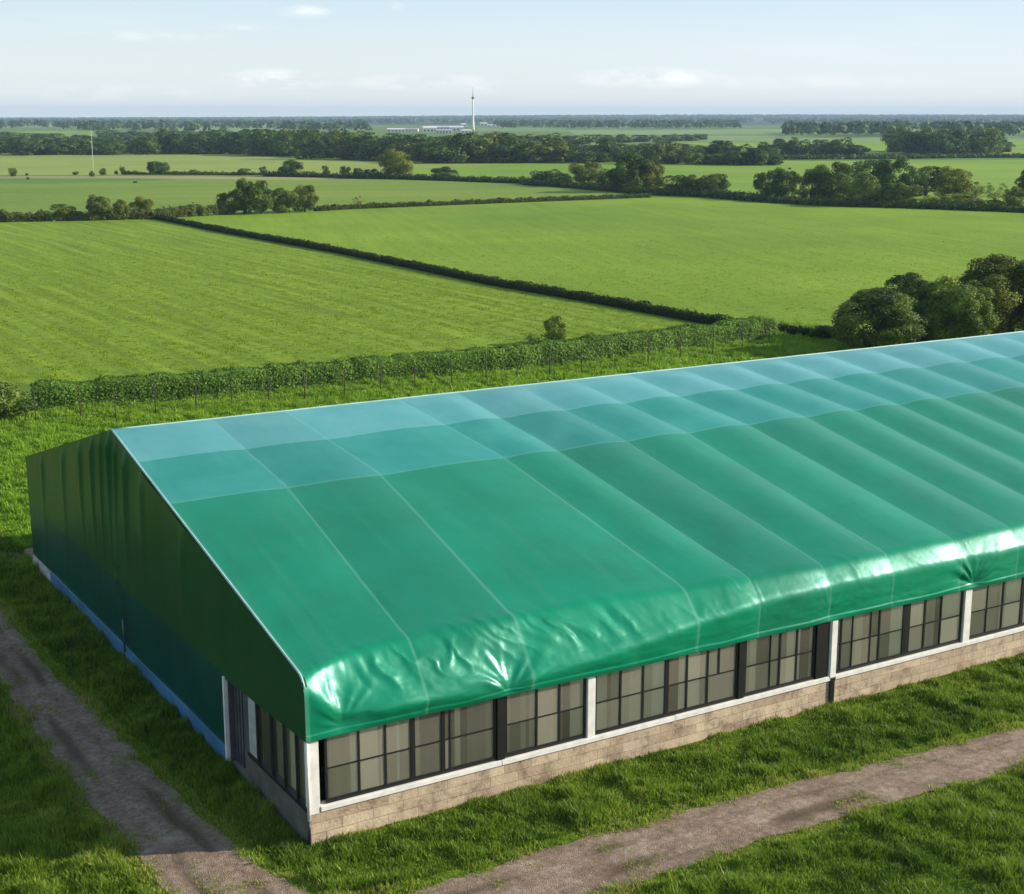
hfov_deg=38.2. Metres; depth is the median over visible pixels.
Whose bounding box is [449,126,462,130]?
warehouse
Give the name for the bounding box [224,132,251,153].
broadleaf tree
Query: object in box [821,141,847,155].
broadleaf tree
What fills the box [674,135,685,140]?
broadleaf tree
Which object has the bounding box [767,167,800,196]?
broadleaf tree
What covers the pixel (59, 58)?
sky
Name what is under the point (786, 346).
meadow grass
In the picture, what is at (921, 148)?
broadleaf tree
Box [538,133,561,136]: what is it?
broadleaf tree
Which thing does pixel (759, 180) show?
broadleaf tree
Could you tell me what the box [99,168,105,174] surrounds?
broadleaf tree
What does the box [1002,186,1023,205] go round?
broadleaf tree
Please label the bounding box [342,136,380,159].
broadleaf tree
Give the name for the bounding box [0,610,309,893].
gravel track
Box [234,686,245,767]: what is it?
corrugated door
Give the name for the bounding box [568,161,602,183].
broadleaf tree
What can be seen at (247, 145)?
broadleaf tree
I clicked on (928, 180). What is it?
broadleaf tree
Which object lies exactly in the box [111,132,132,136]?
broadleaf tree
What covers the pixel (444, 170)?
broadleaf tree
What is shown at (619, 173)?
broadleaf tree
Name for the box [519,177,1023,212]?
hedge
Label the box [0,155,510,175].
field
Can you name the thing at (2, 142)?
broadleaf tree
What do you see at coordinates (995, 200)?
broadleaf tree
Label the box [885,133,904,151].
broadleaf tree
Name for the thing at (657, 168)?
broadleaf tree
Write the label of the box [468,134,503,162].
broadleaf tree
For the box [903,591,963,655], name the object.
window
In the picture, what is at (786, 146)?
broadleaf tree
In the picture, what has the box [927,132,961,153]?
broadleaf tree
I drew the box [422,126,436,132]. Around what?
warehouse
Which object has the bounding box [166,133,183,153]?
broadleaf tree
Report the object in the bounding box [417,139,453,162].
broadleaf tree
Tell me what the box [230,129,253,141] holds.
broadleaf tree
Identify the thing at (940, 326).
broadleaf tree
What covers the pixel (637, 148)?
broadleaf tree
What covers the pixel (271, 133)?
broadleaf tree
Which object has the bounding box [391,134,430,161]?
broadleaf tree
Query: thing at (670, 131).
field
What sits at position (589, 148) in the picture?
broadleaf tree
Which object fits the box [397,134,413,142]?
broadleaf tree
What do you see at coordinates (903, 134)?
broadleaf tree
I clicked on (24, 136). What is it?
broadleaf tree
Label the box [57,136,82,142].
broadleaf tree
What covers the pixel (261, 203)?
broadleaf tree
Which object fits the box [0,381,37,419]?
shrub
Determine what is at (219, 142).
broadleaf tree
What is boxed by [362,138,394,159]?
broadleaf tree
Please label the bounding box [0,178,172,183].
field
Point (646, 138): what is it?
broadleaf tree
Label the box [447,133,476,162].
broadleaf tree
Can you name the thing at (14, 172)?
broadleaf tree
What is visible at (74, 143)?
broadleaf tree
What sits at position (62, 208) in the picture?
shrub
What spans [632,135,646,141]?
broadleaf tree
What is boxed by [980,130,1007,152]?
broadleaf tree
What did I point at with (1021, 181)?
broadleaf tree
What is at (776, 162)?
broadleaf tree
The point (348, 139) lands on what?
broadleaf tree
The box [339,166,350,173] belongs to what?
broadleaf tree
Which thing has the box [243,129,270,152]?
broadleaf tree
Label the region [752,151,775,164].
broadleaf tree
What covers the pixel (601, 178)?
broadleaf tree
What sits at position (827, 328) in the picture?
shrub
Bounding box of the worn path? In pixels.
[4,548,32,558]
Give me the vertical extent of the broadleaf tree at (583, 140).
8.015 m
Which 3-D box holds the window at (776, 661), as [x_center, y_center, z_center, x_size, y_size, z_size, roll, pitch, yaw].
[7.220,5.686,39.870,2.470,1.730,0.062,-7,15,-30]
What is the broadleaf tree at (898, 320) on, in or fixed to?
on the ground at (380, 129)
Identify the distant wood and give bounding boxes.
[0,119,372,130]
[193,129,350,135]
[493,119,741,128]
[780,119,1023,135]
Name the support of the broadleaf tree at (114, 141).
on the ground at (380, 129)
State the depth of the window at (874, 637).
41.61 m
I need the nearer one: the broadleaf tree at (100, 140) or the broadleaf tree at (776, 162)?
the broadleaf tree at (776, 162)
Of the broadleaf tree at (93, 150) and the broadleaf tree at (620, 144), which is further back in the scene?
the broadleaf tree at (93, 150)
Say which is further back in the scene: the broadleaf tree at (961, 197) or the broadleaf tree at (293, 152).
the broadleaf tree at (293, 152)
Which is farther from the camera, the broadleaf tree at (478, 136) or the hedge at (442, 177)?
the broadleaf tree at (478, 136)
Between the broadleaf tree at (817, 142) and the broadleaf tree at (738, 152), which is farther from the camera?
the broadleaf tree at (817, 142)
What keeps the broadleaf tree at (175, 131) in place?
on the ground at (380, 129)
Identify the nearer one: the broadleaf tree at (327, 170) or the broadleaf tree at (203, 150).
the broadleaf tree at (327, 170)
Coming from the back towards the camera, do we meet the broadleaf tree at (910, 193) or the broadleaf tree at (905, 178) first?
the broadleaf tree at (905, 178)
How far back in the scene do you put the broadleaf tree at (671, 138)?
996.31 m
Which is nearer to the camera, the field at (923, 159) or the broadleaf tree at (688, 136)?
the field at (923, 159)
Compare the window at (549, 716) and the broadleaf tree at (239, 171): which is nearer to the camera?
the window at (549, 716)
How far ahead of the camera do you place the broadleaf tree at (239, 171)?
416.29 m
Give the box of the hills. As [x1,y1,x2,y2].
[6,117,1015,124]
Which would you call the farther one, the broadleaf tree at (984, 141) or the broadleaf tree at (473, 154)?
the broadleaf tree at (984, 141)
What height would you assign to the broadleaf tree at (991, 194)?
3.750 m
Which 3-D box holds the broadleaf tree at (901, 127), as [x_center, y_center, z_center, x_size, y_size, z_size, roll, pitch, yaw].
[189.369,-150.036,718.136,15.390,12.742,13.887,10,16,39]
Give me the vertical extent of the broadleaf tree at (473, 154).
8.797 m
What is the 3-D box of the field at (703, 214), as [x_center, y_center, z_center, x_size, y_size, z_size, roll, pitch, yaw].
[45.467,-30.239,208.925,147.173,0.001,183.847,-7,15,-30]
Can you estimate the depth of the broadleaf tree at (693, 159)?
509.29 m
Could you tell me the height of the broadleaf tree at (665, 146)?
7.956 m
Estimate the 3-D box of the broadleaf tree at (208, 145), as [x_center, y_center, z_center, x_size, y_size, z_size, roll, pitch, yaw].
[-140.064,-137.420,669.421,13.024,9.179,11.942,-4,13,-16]
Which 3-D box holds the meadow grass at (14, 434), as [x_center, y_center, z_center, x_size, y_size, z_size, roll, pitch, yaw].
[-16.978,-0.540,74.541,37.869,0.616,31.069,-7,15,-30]
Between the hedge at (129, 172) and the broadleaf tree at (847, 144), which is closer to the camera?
the hedge at (129, 172)
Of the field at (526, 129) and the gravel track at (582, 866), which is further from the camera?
the field at (526, 129)
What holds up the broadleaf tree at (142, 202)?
on the ground at (380, 129)
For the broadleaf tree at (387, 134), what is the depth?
640.95 m
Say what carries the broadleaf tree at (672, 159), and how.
on the ground at (380, 129)
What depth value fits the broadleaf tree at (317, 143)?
576.05 m
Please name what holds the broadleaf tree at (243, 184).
on the ground at (380, 129)
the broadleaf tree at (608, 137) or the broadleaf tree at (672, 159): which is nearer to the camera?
the broadleaf tree at (672, 159)
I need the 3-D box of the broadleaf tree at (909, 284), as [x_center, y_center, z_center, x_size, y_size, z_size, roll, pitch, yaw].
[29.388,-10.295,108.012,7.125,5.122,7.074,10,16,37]
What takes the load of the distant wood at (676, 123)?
on the ground at (380, 129)
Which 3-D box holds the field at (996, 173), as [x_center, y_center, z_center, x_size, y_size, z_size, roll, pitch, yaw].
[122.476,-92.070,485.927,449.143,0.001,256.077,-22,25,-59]
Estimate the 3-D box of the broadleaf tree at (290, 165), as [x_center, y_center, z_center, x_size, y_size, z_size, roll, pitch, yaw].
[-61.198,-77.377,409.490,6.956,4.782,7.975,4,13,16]
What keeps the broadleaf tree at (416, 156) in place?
on the ground at (380, 129)
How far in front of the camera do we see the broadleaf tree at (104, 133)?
1136.43 m
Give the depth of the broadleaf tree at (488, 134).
793.51 m
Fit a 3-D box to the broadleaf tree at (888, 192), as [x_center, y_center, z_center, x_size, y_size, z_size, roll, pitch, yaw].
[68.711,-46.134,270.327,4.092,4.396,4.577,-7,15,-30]
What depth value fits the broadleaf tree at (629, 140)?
952.85 m
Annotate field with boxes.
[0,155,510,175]
[0,176,359,179]
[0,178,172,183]
[0,179,630,213]
[0,219,699,384]
[6,124,279,126]
[22,130,93,135]
[177,127,291,132]
[177,197,1023,332]
[401,160,1023,203]
[478,128,565,131]
[566,129,1023,134]
[573,135,1023,144]
[675,142,1023,154]
[792,155,1023,160]
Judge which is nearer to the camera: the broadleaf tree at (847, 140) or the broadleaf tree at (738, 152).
the broadleaf tree at (738, 152)
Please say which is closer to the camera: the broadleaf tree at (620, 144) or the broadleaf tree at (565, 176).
the broadleaf tree at (565, 176)
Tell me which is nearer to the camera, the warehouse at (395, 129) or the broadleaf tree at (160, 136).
the broadleaf tree at (160, 136)
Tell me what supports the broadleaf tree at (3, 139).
on the ground at (380, 129)
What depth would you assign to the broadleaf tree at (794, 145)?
640.66 m
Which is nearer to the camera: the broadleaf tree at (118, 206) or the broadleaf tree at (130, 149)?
the broadleaf tree at (118, 206)
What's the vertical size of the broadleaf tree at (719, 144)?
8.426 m
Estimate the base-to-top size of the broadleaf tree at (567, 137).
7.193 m
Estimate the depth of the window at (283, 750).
34.48 m
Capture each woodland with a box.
[0,114,1022,118]
[0,115,1023,123]
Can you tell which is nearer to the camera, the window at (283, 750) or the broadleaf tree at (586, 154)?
the window at (283, 750)
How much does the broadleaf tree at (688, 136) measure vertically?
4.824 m
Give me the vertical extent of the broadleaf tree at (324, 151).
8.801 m
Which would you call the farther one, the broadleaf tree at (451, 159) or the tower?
the tower
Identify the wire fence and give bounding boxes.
[33,322,769,420]
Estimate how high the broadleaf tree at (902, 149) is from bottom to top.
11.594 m
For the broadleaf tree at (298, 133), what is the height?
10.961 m
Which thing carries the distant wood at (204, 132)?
on the ground at (380, 129)
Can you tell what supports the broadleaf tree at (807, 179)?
on the ground at (380, 129)
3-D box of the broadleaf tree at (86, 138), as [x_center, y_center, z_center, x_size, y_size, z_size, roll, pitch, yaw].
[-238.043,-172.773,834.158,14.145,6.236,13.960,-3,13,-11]
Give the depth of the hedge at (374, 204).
278.60 m
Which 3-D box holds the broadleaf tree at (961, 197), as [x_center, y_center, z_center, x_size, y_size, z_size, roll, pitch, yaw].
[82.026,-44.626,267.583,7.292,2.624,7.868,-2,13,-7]
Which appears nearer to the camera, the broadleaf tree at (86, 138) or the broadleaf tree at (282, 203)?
the broadleaf tree at (282, 203)
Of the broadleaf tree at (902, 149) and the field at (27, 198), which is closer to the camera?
the field at (27, 198)
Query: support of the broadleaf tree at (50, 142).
on the ground at (380, 129)
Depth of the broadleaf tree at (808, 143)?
651.39 m
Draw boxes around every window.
[248,703,306,812]
[324,699,495,803]
[505,678,585,757]
[595,643,737,734]
[744,625,815,696]
[836,605,905,673]
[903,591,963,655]
[969,577,1023,639]
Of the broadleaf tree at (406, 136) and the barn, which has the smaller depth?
the barn
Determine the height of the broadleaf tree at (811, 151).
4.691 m
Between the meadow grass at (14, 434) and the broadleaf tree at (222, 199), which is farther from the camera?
the broadleaf tree at (222, 199)
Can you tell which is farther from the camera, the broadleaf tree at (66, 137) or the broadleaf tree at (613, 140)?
the broadleaf tree at (66, 137)
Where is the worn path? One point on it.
(29, 551)
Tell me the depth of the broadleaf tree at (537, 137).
757.97 m
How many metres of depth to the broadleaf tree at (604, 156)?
533.29 m
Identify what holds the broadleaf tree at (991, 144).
on the field at (878, 147)
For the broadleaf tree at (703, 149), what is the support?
on the ground at (380, 129)
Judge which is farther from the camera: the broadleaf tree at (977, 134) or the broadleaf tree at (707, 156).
the broadleaf tree at (977, 134)
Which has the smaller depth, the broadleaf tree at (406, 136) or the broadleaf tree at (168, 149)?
the broadleaf tree at (406, 136)
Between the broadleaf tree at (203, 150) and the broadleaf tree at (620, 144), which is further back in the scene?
the broadleaf tree at (203, 150)
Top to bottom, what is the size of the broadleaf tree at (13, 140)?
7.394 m
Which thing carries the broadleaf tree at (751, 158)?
on the ground at (380, 129)
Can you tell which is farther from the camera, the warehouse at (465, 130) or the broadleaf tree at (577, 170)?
the warehouse at (465, 130)
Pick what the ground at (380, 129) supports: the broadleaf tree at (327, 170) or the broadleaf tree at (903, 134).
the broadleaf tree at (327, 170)
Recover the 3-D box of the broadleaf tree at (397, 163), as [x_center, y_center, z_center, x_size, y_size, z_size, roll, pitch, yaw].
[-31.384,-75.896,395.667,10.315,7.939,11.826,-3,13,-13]
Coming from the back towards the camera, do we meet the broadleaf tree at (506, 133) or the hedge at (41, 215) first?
the broadleaf tree at (506, 133)
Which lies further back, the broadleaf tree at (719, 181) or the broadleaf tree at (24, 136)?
the broadleaf tree at (24, 136)
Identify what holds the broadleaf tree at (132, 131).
on the ground at (380, 129)
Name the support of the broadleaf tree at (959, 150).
on the field at (878, 147)
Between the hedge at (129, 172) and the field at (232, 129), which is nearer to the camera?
the hedge at (129, 172)
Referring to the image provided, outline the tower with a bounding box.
[471,96,474,130]
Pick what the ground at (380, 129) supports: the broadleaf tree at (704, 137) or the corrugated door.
the broadleaf tree at (704, 137)
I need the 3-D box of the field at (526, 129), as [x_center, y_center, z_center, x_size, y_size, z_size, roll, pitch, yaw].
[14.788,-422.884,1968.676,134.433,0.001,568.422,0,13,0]
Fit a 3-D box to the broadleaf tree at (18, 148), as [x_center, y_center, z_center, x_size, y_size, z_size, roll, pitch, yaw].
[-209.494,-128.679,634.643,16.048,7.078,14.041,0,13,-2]
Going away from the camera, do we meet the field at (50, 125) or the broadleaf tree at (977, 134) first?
the broadleaf tree at (977, 134)
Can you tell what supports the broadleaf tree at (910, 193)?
on the ground at (380, 129)
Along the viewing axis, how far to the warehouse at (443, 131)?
1501.56 m
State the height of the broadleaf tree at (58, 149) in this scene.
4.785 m
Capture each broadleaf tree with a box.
[0,138,15,152]
[0,140,10,151]
[4,139,43,155]
[5,137,25,151]
[8,168,16,175]
[10,133,31,138]
[10,134,32,140]
[18,139,49,154]
[31,133,48,138]
[34,139,62,154]
[45,144,68,154]
[46,133,64,138]
[56,143,82,154]
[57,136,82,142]
[62,138,96,154]
[78,141,107,154]
[81,135,98,139]
[85,194,114,219]
[92,137,121,142]
[95,130,111,138]
[95,142,122,154]
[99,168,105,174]
[104,140,124,153]
[109,139,129,153]
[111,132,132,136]
[112,199,130,213]
[119,166,124,173]
[125,129,138,136]
[127,145,142,152]
[128,196,154,211]
[129,135,161,154]
[141,128,169,152]
[146,161,170,172]
[155,133,177,152]
[159,135,183,153]
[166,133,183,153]
[168,129,181,133]
[179,134,200,153]
[181,130,191,135]
[183,132,215,154]
[200,133,213,152]
[208,132,230,153]
[216,191,242,210]
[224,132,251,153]
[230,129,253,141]
[231,132,247,153]
[232,177,256,213]
[236,168,250,175]
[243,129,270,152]
[244,138,255,154]
[246,130,271,155]
[247,180,274,213]
[258,130,276,155]
[259,166,267,172]
[266,132,287,155]
[266,132,293,156]
[271,188,296,212]
[278,136,302,156]
[278,159,303,173]
[290,129,329,158]
[290,184,318,211]
[292,130,309,155]
[305,136,334,157]
[310,134,346,157]
[321,165,330,174]
[328,129,360,159]
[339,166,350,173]
[341,137,364,159]
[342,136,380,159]
[345,132,384,159]
[353,168,363,172]
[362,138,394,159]
[362,168,379,173]
[376,149,413,174]
[377,133,406,159]
[381,133,395,138]
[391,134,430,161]
[395,137,419,159]
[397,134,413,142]
[402,142,446,162]
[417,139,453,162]
[420,136,467,163]
[431,166,458,175]
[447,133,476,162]
[466,139,482,161]
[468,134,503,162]
[470,132,495,138]
[482,133,496,137]
[488,136,535,162]
[489,132,513,161]
[498,136,538,162]
[513,137,558,162]
[523,133,540,141]
[528,136,552,141]
[529,169,560,179]
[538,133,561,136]
[544,138,571,162]
[553,172,573,181]
[562,135,580,139]
[563,144,580,161]
[565,134,596,146]
[565,144,596,162]
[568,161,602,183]
[584,145,599,161]
[592,134,603,142]
[592,139,614,162]
[594,168,624,185]
[598,139,620,161]
[601,135,616,140]
[605,141,629,161]
[605,152,653,188]
[615,134,625,142]
[615,143,634,156]
[621,136,633,142]
[621,145,651,162]
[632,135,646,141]
[637,161,665,189]
[640,135,649,141]
[640,141,664,163]
[649,134,665,141]
[650,141,672,162]
[651,175,690,190]
[659,143,684,163]
[668,134,677,141]
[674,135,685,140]
[677,144,696,161]
[679,146,704,164]
[680,174,703,190]
[683,134,695,140]
[689,134,702,140]
[694,145,719,163]
[697,173,730,191]
[699,134,707,139]
[701,154,722,163]
[702,140,740,158]
[708,153,732,164]
[717,145,737,158]
[725,150,745,165]
[727,144,752,164]
[744,150,761,164]
[745,147,768,165]
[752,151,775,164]
[753,170,778,194]
[756,141,781,154]
[765,155,784,164]
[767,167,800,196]
[770,138,785,153]
[770,140,784,153]
[781,137,798,154]
[788,140,804,154]
[797,169,826,198]
[799,139,810,154]
[804,144,825,154]
[807,139,827,153]
[809,161,856,199]
[815,142,843,154]
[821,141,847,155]
[829,286,928,347]
[830,137,852,152]
[841,143,858,154]
[843,158,889,194]
[845,145,871,154]
[845,171,884,201]
[869,272,957,340]
[873,156,920,192]
[875,183,896,202]
[880,126,896,150]
[883,182,922,202]
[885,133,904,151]
[891,125,911,133]
[894,131,914,152]
[898,128,931,152]
[901,132,938,153]
[908,127,933,153]
[908,165,942,195]
[917,276,998,340]
[921,195,952,202]
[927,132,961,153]
[932,130,969,153]
[933,166,975,198]
[947,193,984,204]
[950,131,973,153]
[954,254,1023,333]
[966,132,984,153]
[969,128,1003,153]
[969,181,987,195]
[979,199,1003,205]
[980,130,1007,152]
[983,182,1006,198]
[984,133,998,152]
[997,141,1015,151]
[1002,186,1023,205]
[1014,170,1023,189]
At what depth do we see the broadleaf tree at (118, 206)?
236.25 m
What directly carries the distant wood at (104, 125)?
on the ground at (380, 129)
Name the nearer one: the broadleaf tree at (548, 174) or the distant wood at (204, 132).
the broadleaf tree at (548, 174)
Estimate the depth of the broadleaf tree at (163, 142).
672.18 m
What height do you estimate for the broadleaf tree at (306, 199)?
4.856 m
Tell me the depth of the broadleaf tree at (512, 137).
528.18 m
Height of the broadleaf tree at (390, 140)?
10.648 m
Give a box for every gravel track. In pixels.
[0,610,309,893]
[410,727,1023,893]
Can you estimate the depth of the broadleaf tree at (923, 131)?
662.70 m
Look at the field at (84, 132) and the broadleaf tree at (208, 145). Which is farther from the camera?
the field at (84, 132)
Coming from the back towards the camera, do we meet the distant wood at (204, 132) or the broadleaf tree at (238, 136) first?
the distant wood at (204, 132)
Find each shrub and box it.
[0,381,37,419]
[49,204,81,219]
[352,196,364,204]
[525,333,547,343]
[542,315,566,340]
[809,325,832,338]
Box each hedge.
[0,202,236,221]
[29,315,777,409]
[121,170,264,174]
[154,212,830,338]
[262,169,568,186]
[313,193,652,210]
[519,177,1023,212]
[774,151,1023,159]
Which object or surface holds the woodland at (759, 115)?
on the hills
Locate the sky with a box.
[0,0,1023,117]
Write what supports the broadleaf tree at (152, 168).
on the ground at (380, 129)
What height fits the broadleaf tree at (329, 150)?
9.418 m
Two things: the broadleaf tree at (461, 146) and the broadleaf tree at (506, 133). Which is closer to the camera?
the broadleaf tree at (461, 146)
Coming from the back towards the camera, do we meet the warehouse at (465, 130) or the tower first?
the tower
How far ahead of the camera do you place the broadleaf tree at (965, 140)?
655.59 m
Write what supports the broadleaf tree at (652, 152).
on the ground at (380, 129)
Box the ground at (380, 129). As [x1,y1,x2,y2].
[0,125,1023,893]
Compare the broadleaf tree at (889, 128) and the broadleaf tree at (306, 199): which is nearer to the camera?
the broadleaf tree at (306, 199)
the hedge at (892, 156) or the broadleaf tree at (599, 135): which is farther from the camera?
the broadleaf tree at (599, 135)
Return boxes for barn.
[25,331,1023,846]
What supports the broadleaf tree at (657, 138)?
on the ground at (380, 129)
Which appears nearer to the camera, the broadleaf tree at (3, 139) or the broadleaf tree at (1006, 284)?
the broadleaf tree at (1006, 284)
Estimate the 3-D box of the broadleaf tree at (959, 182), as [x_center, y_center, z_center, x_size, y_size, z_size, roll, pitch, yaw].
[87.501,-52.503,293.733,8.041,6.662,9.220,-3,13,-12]
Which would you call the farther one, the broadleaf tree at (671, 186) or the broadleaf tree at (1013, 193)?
the broadleaf tree at (671, 186)
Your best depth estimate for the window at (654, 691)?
37.97 m
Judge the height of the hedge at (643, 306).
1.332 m
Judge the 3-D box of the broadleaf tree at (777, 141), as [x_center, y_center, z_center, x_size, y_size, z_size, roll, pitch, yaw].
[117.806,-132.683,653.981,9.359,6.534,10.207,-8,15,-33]
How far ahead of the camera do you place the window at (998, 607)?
44.21 m
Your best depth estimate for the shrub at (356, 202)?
264.98 m
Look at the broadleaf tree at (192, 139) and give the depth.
652.71 m
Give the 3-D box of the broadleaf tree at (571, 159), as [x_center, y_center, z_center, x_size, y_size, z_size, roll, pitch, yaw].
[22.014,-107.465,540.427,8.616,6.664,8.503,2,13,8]
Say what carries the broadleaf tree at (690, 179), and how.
on the ground at (380, 129)
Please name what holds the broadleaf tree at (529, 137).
on the ground at (380, 129)
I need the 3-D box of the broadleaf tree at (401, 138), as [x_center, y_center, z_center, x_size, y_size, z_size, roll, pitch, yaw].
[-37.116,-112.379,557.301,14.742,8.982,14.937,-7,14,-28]
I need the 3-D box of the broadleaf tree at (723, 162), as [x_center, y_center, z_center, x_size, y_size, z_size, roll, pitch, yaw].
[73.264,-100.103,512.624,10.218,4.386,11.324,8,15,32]
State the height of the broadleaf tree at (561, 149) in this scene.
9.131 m
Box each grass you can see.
[0,374,462,547]
[0,531,182,763]
[402,320,915,390]
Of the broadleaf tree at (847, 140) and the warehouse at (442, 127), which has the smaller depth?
the broadleaf tree at (847, 140)
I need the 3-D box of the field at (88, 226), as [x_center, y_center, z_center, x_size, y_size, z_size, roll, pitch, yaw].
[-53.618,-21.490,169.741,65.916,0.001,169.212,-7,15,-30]
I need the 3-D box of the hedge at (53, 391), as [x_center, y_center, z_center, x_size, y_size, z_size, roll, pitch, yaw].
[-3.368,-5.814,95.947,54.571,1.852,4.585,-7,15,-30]
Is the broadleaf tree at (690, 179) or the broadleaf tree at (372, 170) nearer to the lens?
the broadleaf tree at (690, 179)
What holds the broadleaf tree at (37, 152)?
on the ground at (380, 129)
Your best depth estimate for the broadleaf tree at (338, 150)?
571.27 m
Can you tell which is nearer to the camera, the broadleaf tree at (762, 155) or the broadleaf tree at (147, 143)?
the broadleaf tree at (762, 155)
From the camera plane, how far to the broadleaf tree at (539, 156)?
527.71 m
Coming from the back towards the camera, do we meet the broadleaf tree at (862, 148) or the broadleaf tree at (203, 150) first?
the broadleaf tree at (203, 150)
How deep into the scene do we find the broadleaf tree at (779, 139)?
651.93 m
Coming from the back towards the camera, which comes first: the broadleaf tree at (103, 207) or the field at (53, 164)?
the field at (53, 164)
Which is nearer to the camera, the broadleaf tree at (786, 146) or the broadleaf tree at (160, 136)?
the broadleaf tree at (786, 146)
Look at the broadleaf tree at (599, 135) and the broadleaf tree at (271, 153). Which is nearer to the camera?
the broadleaf tree at (271, 153)
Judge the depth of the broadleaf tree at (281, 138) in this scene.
615.34 m
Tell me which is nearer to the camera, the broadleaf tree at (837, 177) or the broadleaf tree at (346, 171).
the broadleaf tree at (837, 177)
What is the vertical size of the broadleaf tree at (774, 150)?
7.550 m
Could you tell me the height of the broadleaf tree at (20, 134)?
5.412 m
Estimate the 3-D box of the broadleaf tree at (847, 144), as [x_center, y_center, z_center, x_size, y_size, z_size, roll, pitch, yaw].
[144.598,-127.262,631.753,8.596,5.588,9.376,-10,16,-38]
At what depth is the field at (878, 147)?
857.98 m
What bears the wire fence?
on the ground at (380, 129)
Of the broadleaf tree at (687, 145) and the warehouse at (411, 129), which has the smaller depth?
the broadleaf tree at (687, 145)
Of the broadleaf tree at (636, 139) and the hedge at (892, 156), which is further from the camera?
the broadleaf tree at (636, 139)
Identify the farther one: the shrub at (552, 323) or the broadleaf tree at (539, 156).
the broadleaf tree at (539, 156)
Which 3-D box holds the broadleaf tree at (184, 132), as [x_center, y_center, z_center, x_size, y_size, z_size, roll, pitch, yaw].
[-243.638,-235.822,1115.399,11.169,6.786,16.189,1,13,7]
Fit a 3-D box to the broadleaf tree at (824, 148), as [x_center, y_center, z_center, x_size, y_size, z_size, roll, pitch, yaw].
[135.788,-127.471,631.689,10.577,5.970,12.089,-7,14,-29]
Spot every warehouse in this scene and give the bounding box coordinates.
[387,128,404,131]
[405,128,418,130]
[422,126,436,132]
[436,129,451,133]
[437,126,448,128]
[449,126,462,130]
[460,129,471,132]
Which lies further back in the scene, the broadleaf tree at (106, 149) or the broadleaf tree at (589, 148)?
the broadleaf tree at (106, 149)
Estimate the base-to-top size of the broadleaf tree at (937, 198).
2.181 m
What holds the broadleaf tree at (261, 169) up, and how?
on the ground at (380, 129)
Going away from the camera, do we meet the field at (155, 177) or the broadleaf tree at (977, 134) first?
the field at (155, 177)
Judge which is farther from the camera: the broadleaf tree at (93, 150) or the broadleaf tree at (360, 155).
the broadleaf tree at (93, 150)
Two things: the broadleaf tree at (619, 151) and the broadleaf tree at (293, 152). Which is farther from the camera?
the broadleaf tree at (293, 152)
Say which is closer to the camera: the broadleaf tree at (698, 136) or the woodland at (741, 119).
the broadleaf tree at (698, 136)
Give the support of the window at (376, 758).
in the barn
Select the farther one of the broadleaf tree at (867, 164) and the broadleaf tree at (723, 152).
the broadleaf tree at (723, 152)
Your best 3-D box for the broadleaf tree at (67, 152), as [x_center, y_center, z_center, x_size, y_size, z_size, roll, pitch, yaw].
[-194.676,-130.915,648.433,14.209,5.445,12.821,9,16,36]
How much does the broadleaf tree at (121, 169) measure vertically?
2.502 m
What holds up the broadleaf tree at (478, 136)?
on the ground at (380, 129)
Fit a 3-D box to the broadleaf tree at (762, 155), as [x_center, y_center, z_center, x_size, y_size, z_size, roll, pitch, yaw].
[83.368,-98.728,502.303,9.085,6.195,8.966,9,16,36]
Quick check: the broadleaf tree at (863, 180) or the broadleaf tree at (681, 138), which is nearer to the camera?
the broadleaf tree at (863, 180)
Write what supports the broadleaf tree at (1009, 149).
on the field at (878, 147)
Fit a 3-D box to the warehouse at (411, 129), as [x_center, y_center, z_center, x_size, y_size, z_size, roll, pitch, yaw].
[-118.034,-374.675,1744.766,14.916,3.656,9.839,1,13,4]
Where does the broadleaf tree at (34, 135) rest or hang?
on the ground at (380, 129)
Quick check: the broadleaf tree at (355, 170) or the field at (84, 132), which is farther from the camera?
the field at (84, 132)
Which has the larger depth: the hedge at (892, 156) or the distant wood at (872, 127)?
the distant wood at (872, 127)
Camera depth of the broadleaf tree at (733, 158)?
501.92 m
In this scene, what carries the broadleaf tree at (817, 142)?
on the ground at (380, 129)
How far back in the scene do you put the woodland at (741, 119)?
4039.05 m
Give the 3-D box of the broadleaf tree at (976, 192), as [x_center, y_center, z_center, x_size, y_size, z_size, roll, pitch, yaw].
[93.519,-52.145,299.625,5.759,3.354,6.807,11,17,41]
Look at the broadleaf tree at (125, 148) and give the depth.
665.22 m
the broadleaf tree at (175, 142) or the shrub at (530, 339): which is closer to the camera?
the shrub at (530, 339)
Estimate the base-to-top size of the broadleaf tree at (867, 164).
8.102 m
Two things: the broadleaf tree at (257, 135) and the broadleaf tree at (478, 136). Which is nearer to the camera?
the broadleaf tree at (257, 135)

